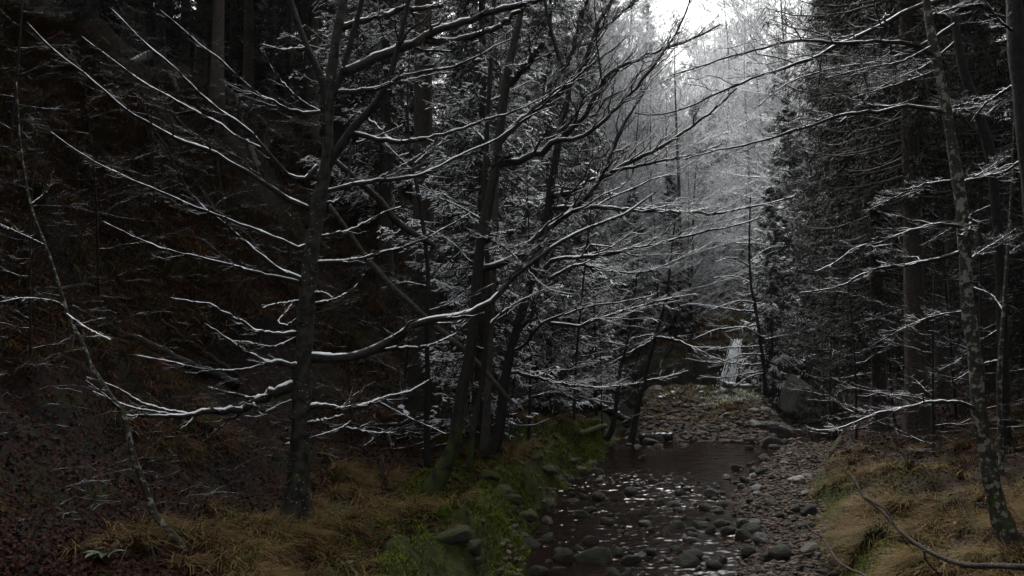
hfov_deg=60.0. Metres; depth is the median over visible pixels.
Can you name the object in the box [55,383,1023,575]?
dry grass
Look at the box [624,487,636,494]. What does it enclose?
stone
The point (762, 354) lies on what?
waterfall sapling
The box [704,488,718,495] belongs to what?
stone
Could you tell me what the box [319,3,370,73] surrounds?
spruce tree
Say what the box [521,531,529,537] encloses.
stone
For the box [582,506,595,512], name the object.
stone
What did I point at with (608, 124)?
frosted tree
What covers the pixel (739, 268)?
frosted shrub
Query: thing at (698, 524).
stone
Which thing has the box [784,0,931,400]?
spruce tree
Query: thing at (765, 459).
stone
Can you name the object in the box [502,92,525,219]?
spruce tree
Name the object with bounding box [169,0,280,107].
spruce tree
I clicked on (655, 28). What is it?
frosted tree
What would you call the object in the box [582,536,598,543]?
stone
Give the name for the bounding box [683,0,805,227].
frosted tree
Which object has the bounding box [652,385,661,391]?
stone
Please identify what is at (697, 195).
frosted tree
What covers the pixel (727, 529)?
stone
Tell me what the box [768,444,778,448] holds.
stone
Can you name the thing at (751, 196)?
frosted tree
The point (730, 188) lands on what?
frosted tree
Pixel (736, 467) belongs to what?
stone
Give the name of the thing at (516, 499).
stone
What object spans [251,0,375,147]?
spruce tree
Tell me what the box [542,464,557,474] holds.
stone
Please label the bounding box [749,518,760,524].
stone
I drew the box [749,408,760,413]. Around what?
stone
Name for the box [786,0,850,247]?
frosted tree
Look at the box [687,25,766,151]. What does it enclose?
frosted tree
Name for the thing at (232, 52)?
spruce tree
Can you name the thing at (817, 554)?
stone
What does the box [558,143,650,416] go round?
spruce tree
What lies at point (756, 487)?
stone
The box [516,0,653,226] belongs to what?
frosted tree
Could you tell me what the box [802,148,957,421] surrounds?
bare sapling
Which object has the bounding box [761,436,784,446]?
stone
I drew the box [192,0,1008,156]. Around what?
sky
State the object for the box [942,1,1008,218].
spruce tree
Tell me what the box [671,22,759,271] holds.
frosted tree
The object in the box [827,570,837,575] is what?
stone
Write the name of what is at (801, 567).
stone
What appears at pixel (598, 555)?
stone
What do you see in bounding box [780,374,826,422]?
boulder
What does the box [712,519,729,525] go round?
stone
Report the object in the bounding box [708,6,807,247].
frosted tree
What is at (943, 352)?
spruce tree
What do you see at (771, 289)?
spruce tree
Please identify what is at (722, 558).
stone
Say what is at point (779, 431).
stone
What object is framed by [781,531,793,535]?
stone
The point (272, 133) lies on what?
fallen log
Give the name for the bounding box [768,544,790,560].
stone
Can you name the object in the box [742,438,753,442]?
stone
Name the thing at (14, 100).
bare sapling
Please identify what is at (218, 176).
bare sapling
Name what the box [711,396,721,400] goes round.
stone
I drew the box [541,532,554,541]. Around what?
stone
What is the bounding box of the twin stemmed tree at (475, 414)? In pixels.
[405,0,560,472]
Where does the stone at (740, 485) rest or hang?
on the ground at (434, 552)
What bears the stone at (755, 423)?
on the ground at (434, 552)
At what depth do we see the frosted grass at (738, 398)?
28.73 m
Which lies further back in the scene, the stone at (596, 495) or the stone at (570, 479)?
the stone at (570, 479)
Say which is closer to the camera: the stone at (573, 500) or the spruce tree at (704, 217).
the stone at (573, 500)
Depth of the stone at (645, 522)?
13.50 m
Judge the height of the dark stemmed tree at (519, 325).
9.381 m
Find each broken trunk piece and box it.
[397,404,415,431]
[430,410,443,428]
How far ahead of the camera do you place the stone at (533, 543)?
12.12 m
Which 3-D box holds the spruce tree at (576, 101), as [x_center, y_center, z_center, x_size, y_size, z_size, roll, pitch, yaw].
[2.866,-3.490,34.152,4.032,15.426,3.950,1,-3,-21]
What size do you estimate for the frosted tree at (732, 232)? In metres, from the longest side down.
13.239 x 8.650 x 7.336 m
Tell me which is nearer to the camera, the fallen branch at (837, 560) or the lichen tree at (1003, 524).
the fallen branch at (837, 560)
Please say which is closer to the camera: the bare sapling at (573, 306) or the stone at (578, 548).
the stone at (578, 548)
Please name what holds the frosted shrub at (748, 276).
on the ground at (434, 552)
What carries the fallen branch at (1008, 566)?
on the ground at (434, 552)
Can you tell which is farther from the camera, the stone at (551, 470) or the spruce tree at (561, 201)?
the spruce tree at (561, 201)
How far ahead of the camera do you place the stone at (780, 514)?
13.49 m
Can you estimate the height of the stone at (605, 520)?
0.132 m
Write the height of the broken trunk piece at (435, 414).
0.363 m
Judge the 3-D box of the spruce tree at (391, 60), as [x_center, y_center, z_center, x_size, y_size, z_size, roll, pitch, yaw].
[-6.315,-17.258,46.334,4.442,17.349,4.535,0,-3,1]
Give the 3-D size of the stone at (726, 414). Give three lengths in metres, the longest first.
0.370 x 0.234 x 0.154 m
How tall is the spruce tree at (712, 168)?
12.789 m
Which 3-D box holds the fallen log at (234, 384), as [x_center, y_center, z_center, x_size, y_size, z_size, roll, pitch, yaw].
[-5.203,0.920,13.112,0.176,1.301,2.546,-3,-4,44]
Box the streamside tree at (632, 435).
[610,213,737,443]
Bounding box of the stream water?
[521,402,837,575]
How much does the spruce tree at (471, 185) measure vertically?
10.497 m
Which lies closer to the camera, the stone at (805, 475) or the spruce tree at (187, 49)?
the stone at (805, 475)
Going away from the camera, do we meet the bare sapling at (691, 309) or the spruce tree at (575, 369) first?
the spruce tree at (575, 369)
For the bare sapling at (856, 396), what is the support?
on the ground at (434, 552)
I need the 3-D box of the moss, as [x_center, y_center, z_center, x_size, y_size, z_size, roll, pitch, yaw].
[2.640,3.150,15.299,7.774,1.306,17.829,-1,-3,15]
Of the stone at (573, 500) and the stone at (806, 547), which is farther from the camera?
the stone at (573, 500)
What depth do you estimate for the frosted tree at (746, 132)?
48.01 m
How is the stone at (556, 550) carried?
in the stream water
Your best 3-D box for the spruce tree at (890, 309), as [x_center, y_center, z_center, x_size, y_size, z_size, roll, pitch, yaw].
[10.838,-6.296,25.249,5.538,20.954,5.779,0,-3,-4]
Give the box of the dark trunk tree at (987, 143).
[635,0,1023,453]
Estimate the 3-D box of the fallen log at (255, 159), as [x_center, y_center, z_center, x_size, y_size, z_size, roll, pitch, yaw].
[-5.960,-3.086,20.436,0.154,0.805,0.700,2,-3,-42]
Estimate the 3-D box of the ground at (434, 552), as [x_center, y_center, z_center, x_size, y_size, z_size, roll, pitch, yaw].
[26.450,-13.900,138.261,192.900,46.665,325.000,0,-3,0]
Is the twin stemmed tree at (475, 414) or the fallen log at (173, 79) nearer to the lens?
the twin stemmed tree at (475, 414)
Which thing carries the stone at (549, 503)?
on the ground at (434, 552)
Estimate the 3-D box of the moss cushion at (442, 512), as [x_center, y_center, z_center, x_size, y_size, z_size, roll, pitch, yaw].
[-0.788,2.672,10.606,0.237,0.184,0.179,-2,-6,0]
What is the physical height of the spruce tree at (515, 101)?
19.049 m
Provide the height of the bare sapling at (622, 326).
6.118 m
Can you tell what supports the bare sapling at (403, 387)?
on the ground at (434, 552)
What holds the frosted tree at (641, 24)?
on the ground at (434, 552)
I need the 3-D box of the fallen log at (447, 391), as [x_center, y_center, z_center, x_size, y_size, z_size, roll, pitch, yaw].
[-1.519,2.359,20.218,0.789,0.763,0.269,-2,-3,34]
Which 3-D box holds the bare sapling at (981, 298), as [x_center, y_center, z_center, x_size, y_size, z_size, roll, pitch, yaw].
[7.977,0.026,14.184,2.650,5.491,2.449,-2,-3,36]
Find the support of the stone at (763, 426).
on the ground at (434, 552)
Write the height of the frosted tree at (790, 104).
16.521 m
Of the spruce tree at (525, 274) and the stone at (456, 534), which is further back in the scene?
the spruce tree at (525, 274)
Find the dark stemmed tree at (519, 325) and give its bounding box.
[480,0,800,460]
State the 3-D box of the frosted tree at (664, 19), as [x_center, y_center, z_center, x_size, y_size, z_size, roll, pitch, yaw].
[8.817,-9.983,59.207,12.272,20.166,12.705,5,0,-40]
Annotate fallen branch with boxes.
[802,520,866,575]
[847,470,1023,575]
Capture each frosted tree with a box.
[432,0,653,215]
[467,9,613,192]
[487,0,618,185]
[489,1,686,159]
[491,0,668,198]
[493,14,646,237]
[514,0,672,200]
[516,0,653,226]
[518,0,646,218]
[535,39,659,260]
[548,0,696,215]
[583,72,701,294]
[586,2,700,228]
[588,98,676,317]
[598,0,667,210]
[599,14,783,337]
[602,0,726,232]
[602,56,740,332]
[605,109,707,316]
[607,89,725,335]
[612,6,694,164]
[616,0,735,231]
[638,112,760,333]
[644,0,787,287]
[652,22,753,266]
[655,9,764,274]
[656,21,807,286]
[670,24,738,180]
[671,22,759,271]
[681,0,801,268]
[682,0,809,267]
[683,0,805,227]
[686,191,737,265]
[687,0,825,244]
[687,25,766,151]
[690,87,771,279]
[698,0,803,277]
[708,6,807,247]
[712,131,755,274]
[717,0,807,221]
[717,101,775,270]
[729,36,808,214]
[745,5,885,305]
[763,24,813,183]
[765,10,827,189]
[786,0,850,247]
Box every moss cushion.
[436,504,452,517]
[618,417,631,426]
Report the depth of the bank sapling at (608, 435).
22.50 m
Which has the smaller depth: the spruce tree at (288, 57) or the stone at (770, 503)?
the stone at (770, 503)
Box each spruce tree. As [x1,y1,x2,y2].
[10,0,29,6]
[55,0,149,44]
[70,0,139,45]
[100,0,183,50]
[101,0,211,76]
[108,0,195,50]
[135,0,247,72]
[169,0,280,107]
[174,0,286,104]
[193,0,208,83]
[208,0,225,116]
[225,0,329,115]
[237,0,343,118]
[241,0,254,107]
[242,0,285,41]
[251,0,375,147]
[260,0,321,51]
[277,0,478,281]
[296,0,394,105]
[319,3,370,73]
[341,0,477,205]
[361,0,411,108]
[363,0,478,420]
[376,0,570,446]
[402,2,523,309]
[448,0,568,311]
[477,1,583,217]
[490,0,627,414]
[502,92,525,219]
[503,206,544,356]
[532,181,609,398]
[553,2,638,388]
[554,160,598,278]
[564,178,592,280]
[567,233,628,407]
[579,0,647,294]
[590,294,619,367]
[606,186,662,354]
[609,228,636,325]
[628,0,671,253]
[641,234,674,330]
[642,165,705,337]
[673,260,697,324]
[681,99,721,308]
[698,109,738,300]
[727,185,815,412]
[745,94,822,327]
[751,0,1023,441]
[751,39,793,258]
[764,0,902,437]
[772,0,1013,430]
[773,219,800,336]
[775,174,845,376]
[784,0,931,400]
[790,4,880,311]
[793,200,821,316]
[794,9,826,261]
[804,2,1007,406]
[824,0,1020,404]
[849,11,965,343]
[892,0,1023,182]
[916,0,1002,397]
[919,0,1023,391]
[919,19,1011,369]
[922,0,1023,354]
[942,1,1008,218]
[984,35,1009,76]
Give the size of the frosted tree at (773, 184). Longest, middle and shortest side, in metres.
14.730 x 8.062 x 7.135 m
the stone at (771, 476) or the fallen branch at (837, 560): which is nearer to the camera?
the fallen branch at (837, 560)
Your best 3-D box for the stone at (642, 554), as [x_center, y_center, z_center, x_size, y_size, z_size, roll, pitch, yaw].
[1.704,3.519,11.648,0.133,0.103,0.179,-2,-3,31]
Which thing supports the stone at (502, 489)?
on the ground at (434, 552)
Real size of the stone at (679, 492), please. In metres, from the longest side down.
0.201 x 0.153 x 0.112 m
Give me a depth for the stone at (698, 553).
11.57 m
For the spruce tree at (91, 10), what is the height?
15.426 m
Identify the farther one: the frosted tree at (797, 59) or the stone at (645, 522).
the frosted tree at (797, 59)
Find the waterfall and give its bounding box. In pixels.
[716,339,742,388]
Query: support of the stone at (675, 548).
in the stream water
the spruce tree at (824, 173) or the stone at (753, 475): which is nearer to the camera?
the stone at (753, 475)
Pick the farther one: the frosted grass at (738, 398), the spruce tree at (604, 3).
the spruce tree at (604, 3)
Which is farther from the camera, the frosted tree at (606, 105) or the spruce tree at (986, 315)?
the frosted tree at (606, 105)
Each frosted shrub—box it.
[694,255,723,317]
[695,278,708,321]
[704,279,728,320]
[712,277,737,316]
[722,255,748,303]
[723,243,747,292]
[732,243,749,298]
[734,249,754,300]
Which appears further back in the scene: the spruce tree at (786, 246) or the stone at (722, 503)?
the spruce tree at (786, 246)
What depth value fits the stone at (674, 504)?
14.88 m
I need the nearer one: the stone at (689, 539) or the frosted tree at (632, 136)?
the stone at (689, 539)
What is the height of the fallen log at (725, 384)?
0.947 m
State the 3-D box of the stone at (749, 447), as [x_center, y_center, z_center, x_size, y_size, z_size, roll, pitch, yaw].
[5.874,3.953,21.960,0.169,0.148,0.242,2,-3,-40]
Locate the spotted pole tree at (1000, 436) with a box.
[953,123,1013,474]
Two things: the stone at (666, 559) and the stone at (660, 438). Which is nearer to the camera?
the stone at (666, 559)
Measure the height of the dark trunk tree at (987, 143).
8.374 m
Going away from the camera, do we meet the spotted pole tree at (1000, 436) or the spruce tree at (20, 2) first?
the spotted pole tree at (1000, 436)
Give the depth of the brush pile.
15.67 m
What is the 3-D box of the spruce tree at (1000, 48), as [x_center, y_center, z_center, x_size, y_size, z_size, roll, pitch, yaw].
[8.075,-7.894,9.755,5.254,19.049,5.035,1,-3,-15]
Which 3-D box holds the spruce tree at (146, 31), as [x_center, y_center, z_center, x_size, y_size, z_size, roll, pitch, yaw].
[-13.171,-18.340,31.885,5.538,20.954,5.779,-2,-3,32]
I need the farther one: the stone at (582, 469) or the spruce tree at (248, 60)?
the spruce tree at (248, 60)
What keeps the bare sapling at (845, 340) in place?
on the ground at (434, 552)
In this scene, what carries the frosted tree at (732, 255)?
on the ground at (434, 552)
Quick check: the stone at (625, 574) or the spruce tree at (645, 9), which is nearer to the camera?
the stone at (625, 574)
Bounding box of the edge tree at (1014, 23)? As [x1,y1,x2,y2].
[969,0,1023,218]
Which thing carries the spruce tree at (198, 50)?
on the ground at (434, 552)
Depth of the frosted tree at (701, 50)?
85.67 m
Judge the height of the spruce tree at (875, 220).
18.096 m
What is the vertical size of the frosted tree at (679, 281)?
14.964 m
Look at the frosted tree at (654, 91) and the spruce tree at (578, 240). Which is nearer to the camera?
the spruce tree at (578, 240)
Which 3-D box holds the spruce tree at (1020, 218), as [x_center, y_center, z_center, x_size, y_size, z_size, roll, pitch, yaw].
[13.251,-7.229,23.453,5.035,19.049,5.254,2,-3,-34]
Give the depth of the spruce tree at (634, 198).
36.42 m
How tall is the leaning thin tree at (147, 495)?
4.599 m
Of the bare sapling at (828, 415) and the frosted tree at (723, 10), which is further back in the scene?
the frosted tree at (723, 10)
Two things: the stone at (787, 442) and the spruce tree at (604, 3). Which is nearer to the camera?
the stone at (787, 442)
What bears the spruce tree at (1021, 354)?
on the ground at (434, 552)
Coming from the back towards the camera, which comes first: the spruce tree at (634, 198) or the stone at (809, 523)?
the spruce tree at (634, 198)
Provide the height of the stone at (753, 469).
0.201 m
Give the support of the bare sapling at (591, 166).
on the ground at (434, 552)
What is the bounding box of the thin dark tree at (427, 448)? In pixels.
[376,50,473,467]
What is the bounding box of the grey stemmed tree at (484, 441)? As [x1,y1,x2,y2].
[445,40,558,454]
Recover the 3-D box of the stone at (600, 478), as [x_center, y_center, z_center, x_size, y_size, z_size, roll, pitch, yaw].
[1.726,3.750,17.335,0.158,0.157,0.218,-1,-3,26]
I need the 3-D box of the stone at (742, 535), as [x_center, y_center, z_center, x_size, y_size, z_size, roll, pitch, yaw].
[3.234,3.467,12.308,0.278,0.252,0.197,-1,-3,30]
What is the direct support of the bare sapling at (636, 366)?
on the ground at (434, 552)
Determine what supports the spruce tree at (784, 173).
on the ground at (434, 552)
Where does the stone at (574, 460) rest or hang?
on the ground at (434, 552)
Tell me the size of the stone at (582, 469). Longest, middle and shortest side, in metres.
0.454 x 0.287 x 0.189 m
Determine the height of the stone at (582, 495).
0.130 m
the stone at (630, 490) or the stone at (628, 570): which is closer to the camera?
the stone at (628, 570)
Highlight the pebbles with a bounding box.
[496,394,842,575]
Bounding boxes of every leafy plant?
[81,547,125,558]
[336,560,358,565]
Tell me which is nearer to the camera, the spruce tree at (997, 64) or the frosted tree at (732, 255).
the spruce tree at (997, 64)
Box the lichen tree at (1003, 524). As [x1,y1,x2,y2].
[662,0,1022,554]
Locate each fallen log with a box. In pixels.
[70,305,239,389]
[103,43,174,78]
[161,319,239,377]
[167,70,188,108]
[208,69,250,113]
[245,139,260,169]
[256,115,286,144]
[438,376,454,406]
[577,424,607,435]
[584,395,631,423]
[637,432,672,441]
[722,381,770,393]
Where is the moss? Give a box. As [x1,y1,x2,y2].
[255,412,1021,575]
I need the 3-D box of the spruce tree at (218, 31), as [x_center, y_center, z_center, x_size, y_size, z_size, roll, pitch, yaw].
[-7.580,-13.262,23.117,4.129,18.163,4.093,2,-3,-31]
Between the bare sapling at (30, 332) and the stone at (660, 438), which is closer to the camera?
the bare sapling at (30, 332)
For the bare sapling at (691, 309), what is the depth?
41.89 m
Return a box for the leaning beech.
[419,0,725,493]
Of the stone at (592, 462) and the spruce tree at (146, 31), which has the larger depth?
the spruce tree at (146, 31)
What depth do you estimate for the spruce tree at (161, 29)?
25.23 m
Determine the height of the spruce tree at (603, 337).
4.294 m
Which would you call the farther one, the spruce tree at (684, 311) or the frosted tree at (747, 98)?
the frosted tree at (747, 98)
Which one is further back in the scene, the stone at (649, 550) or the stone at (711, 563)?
the stone at (649, 550)
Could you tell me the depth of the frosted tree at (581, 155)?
40.22 m
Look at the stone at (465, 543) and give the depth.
10.13 m
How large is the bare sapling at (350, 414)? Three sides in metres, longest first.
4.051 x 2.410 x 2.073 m
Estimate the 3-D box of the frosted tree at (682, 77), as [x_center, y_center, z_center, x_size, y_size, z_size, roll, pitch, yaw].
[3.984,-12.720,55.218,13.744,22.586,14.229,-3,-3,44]
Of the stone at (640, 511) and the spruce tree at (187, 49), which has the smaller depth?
the stone at (640, 511)
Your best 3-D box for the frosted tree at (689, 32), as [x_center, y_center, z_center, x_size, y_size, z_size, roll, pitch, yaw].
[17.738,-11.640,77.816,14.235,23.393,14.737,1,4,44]
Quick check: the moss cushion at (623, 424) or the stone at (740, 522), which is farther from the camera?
the moss cushion at (623, 424)
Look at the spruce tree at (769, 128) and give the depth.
58.51 m
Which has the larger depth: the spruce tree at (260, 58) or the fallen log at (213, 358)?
the spruce tree at (260, 58)
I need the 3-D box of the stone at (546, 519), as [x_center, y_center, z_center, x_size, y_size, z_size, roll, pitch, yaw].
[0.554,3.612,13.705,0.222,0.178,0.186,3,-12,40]
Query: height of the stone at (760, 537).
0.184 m
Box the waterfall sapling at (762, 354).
[680,196,791,396]
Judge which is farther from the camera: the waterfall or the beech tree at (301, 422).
the waterfall
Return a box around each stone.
[435,524,471,544]
[461,540,468,546]
[466,539,481,555]
[472,557,481,564]
[481,470,499,480]
[495,484,512,494]
[501,494,522,505]
[509,505,517,511]
[519,510,536,521]
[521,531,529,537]
[523,537,540,548]
[530,565,548,575]
[531,453,542,460]
[540,515,552,522]
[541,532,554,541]
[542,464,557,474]
[542,498,554,507]
[552,547,562,554]
[552,548,572,561]
[567,476,573,482]
[567,498,579,501]
[570,457,578,463]
[572,510,589,516]
[573,547,612,562]
[574,545,584,550]
[576,466,587,473]
[578,493,586,498]
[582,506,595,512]
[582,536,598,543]
[587,460,598,465]
[590,468,603,471]
[592,491,605,499]
[596,475,604,481]
[600,517,613,523]
[606,445,616,450]
[606,567,619,575]
[613,547,623,555]
[619,573,630,575]
[620,555,641,563]
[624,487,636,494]
[625,567,632,572]
[628,509,647,514]
[638,454,647,458]
[638,520,651,525]
[638,551,646,558]
[642,398,647,404]
[642,438,659,443]
[645,547,655,553]
[648,478,658,481]
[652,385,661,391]
[653,498,666,504]
[654,435,664,442]
[662,527,669,533]
[664,557,672,561]
[669,501,679,506]
[670,545,681,550]
[671,520,685,527]
[673,507,682,511]
[674,489,684,494]
[676,389,685,394]
[676,552,699,566]
[682,548,703,558]
[685,536,699,541]
[686,527,696,530]
[688,531,697,536]
[693,520,706,527]
[699,503,711,509]
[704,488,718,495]
[705,525,715,532]
[705,559,721,567]
[709,426,720,429]
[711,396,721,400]
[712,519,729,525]
[713,508,723,512]
[716,500,727,506]
[719,425,729,429]
[719,555,727,561]
[720,412,730,417]
[720,526,736,533]
[722,474,730,479]
[731,464,741,469]
[733,400,741,404]
[735,528,751,541]
[736,518,748,526]
[737,483,745,487]
[739,476,751,481]
[741,523,762,535]
[741,547,756,556]
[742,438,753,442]
[745,445,753,449]
[745,498,752,502]
[748,398,757,402]
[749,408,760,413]
[749,420,761,427]
[749,473,758,477]
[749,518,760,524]
[750,467,758,472]
[751,484,762,491]
[752,491,761,495]
[752,532,768,544]
[754,468,768,474]
[759,421,773,429]
[759,552,771,561]
[760,406,770,412]
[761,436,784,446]
[762,456,770,461]
[765,500,778,506]
[766,422,793,435]
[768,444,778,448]
[768,473,776,478]
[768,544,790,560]
[774,511,784,517]
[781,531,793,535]
[784,439,795,444]
[787,475,805,483]
[789,504,800,510]
[793,565,803,569]
[799,542,819,554]
[800,490,809,496]
[800,504,817,515]
[801,521,814,527]
[802,473,812,477]
[815,552,820,557]
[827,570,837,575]
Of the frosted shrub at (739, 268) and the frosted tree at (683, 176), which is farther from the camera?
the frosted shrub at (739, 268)
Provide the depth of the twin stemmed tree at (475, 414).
14.18 m
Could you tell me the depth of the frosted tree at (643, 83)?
52.74 m
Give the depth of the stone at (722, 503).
14.95 m
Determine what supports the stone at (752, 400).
on the ground at (434, 552)
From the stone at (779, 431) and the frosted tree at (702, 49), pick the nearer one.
the stone at (779, 431)
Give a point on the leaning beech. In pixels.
(438, 477)
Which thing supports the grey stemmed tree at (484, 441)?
on the ground at (434, 552)
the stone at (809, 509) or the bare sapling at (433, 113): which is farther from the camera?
the bare sapling at (433, 113)
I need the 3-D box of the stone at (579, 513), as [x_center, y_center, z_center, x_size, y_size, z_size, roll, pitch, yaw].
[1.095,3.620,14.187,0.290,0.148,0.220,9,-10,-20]
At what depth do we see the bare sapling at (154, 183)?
14.85 m
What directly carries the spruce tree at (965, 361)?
on the ground at (434, 552)
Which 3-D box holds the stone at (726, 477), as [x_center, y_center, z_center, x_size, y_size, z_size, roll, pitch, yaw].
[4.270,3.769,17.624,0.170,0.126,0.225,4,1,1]
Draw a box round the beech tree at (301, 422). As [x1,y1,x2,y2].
[27,0,662,526]
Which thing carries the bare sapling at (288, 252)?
on the ground at (434, 552)
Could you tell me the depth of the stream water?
14.79 m
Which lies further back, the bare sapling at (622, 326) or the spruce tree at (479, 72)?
the bare sapling at (622, 326)
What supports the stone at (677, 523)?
on the ground at (434, 552)
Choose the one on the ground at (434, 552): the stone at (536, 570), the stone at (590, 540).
the stone at (536, 570)
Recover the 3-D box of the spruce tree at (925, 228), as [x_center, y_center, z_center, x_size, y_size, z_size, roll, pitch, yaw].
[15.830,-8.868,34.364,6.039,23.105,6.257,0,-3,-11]
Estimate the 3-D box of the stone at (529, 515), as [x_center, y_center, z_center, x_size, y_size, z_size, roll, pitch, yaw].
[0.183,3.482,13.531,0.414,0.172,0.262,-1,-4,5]
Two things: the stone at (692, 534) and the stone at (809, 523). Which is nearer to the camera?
the stone at (809, 523)
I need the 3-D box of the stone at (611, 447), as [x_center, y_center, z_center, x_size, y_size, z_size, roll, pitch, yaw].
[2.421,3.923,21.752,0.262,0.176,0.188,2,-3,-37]
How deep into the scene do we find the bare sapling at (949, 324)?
17.10 m
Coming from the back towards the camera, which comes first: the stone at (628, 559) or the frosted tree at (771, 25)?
the frosted tree at (771, 25)
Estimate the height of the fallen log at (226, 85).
2.765 m
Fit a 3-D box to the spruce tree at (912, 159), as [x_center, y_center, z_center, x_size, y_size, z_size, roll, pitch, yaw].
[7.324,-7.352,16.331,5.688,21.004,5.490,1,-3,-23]
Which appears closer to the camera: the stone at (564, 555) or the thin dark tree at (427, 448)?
the stone at (564, 555)
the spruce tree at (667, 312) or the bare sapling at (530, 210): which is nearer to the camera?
the bare sapling at (530, 210)
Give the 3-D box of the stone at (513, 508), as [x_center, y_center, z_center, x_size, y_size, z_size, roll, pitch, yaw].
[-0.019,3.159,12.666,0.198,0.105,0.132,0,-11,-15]
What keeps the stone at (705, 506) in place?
in the stream water
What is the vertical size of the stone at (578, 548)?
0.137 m
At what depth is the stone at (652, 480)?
17.30 m
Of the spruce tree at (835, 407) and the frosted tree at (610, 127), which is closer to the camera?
the spruce tree at (835, 407)
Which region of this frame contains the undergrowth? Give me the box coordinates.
[0,0,1023,552]
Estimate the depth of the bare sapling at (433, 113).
20.33 m
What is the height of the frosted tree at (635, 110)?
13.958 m
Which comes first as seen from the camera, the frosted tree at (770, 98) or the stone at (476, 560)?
the stone at (476, 560)
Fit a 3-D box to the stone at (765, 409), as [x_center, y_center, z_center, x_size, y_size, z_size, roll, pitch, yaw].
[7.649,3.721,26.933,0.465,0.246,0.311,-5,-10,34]
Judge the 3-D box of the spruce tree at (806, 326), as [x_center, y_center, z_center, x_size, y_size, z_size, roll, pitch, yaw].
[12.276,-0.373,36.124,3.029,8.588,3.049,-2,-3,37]
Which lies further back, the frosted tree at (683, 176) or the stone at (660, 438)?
the frosted tree at (683, 176)
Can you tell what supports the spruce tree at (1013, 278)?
on the ground at (434, 552)
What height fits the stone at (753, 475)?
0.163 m
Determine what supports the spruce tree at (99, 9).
on the ground at (434, 552)
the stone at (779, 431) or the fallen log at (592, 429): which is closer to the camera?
the fallen log at (592, 429)
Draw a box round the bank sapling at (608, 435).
[546,254,679,441]
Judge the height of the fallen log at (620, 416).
0.816 m
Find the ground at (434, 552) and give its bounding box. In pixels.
[0,0,1023,575]
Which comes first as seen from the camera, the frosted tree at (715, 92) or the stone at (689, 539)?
the stone at (689, 539)
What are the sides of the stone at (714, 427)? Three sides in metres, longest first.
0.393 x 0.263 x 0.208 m
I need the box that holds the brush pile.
[346,413,464,449]
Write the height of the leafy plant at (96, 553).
0.075 m
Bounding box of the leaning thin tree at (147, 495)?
[0,82,187,550]
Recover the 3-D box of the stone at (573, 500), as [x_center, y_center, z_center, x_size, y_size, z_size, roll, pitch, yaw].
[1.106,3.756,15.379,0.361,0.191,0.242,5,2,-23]
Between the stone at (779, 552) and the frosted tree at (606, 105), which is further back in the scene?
the frosted tree at (606, 105)
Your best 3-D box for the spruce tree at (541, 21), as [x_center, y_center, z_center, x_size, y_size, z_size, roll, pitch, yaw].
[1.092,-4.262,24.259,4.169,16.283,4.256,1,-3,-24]
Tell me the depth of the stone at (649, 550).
11.77 m
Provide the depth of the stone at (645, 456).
20.30 m
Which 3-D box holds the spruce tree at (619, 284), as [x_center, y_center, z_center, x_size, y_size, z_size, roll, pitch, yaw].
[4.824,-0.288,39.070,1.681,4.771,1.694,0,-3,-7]
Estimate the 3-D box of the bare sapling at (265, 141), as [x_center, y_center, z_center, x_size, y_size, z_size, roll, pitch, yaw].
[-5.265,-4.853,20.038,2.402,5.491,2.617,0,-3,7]
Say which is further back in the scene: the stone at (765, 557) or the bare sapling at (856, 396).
the bare sapling at (856, 396)
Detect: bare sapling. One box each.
[0,0,79,163]
[0,104,123,383]
[25,31,183,297]
[70,0,229,236]
[145,34,266,240]
[209,0,320,179]
[228,99,343,289]
[280,228,406,440]
[345,209,458,404]
[380,75,533,393]
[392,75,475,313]
[450,89,607,440]
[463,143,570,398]
[464,50,530,244]
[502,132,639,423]
[502,245,616,417]
[512,83,562,346]
[534,175,611,368]
[557,291,646,435]
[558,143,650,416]
[566,65,625,265]
[597,234,637,402]
[598,90,664,304]
[611,245,682,392]
[623,120,705,334]
[663,152,722,334]
[763,211,900,445]
[797,207,936,439]
[798,210,865,403]
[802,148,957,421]
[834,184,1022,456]
[869,99,1019,420]
[910,124,1023,437]
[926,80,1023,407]
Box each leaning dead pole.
[328,204,512,404]
[335,159,435,247]
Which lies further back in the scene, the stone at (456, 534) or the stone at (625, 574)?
the stone at (625, 574)
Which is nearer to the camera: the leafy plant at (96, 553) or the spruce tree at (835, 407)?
the leafy plant at (96, 553)
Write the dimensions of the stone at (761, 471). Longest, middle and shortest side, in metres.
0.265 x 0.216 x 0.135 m
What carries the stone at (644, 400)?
on the ground at (434, 552)
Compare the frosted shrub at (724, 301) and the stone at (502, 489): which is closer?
the stone at (502, 489)
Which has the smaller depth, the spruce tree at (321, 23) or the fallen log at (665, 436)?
the fallen log at (665, 436)
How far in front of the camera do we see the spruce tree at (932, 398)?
14.55 m
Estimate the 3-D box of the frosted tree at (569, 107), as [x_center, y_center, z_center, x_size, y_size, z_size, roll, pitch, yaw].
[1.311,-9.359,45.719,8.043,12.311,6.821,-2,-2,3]
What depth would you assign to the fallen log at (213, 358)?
13.89 m
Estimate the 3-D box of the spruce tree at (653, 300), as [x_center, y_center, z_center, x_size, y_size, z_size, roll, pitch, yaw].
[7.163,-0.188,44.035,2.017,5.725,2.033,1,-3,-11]
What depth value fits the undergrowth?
13.83 m
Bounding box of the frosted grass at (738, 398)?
[658,384,777,420]
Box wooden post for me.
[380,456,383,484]
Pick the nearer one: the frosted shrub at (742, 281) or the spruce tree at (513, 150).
the spruce tree at (513, 150)
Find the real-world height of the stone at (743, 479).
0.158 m

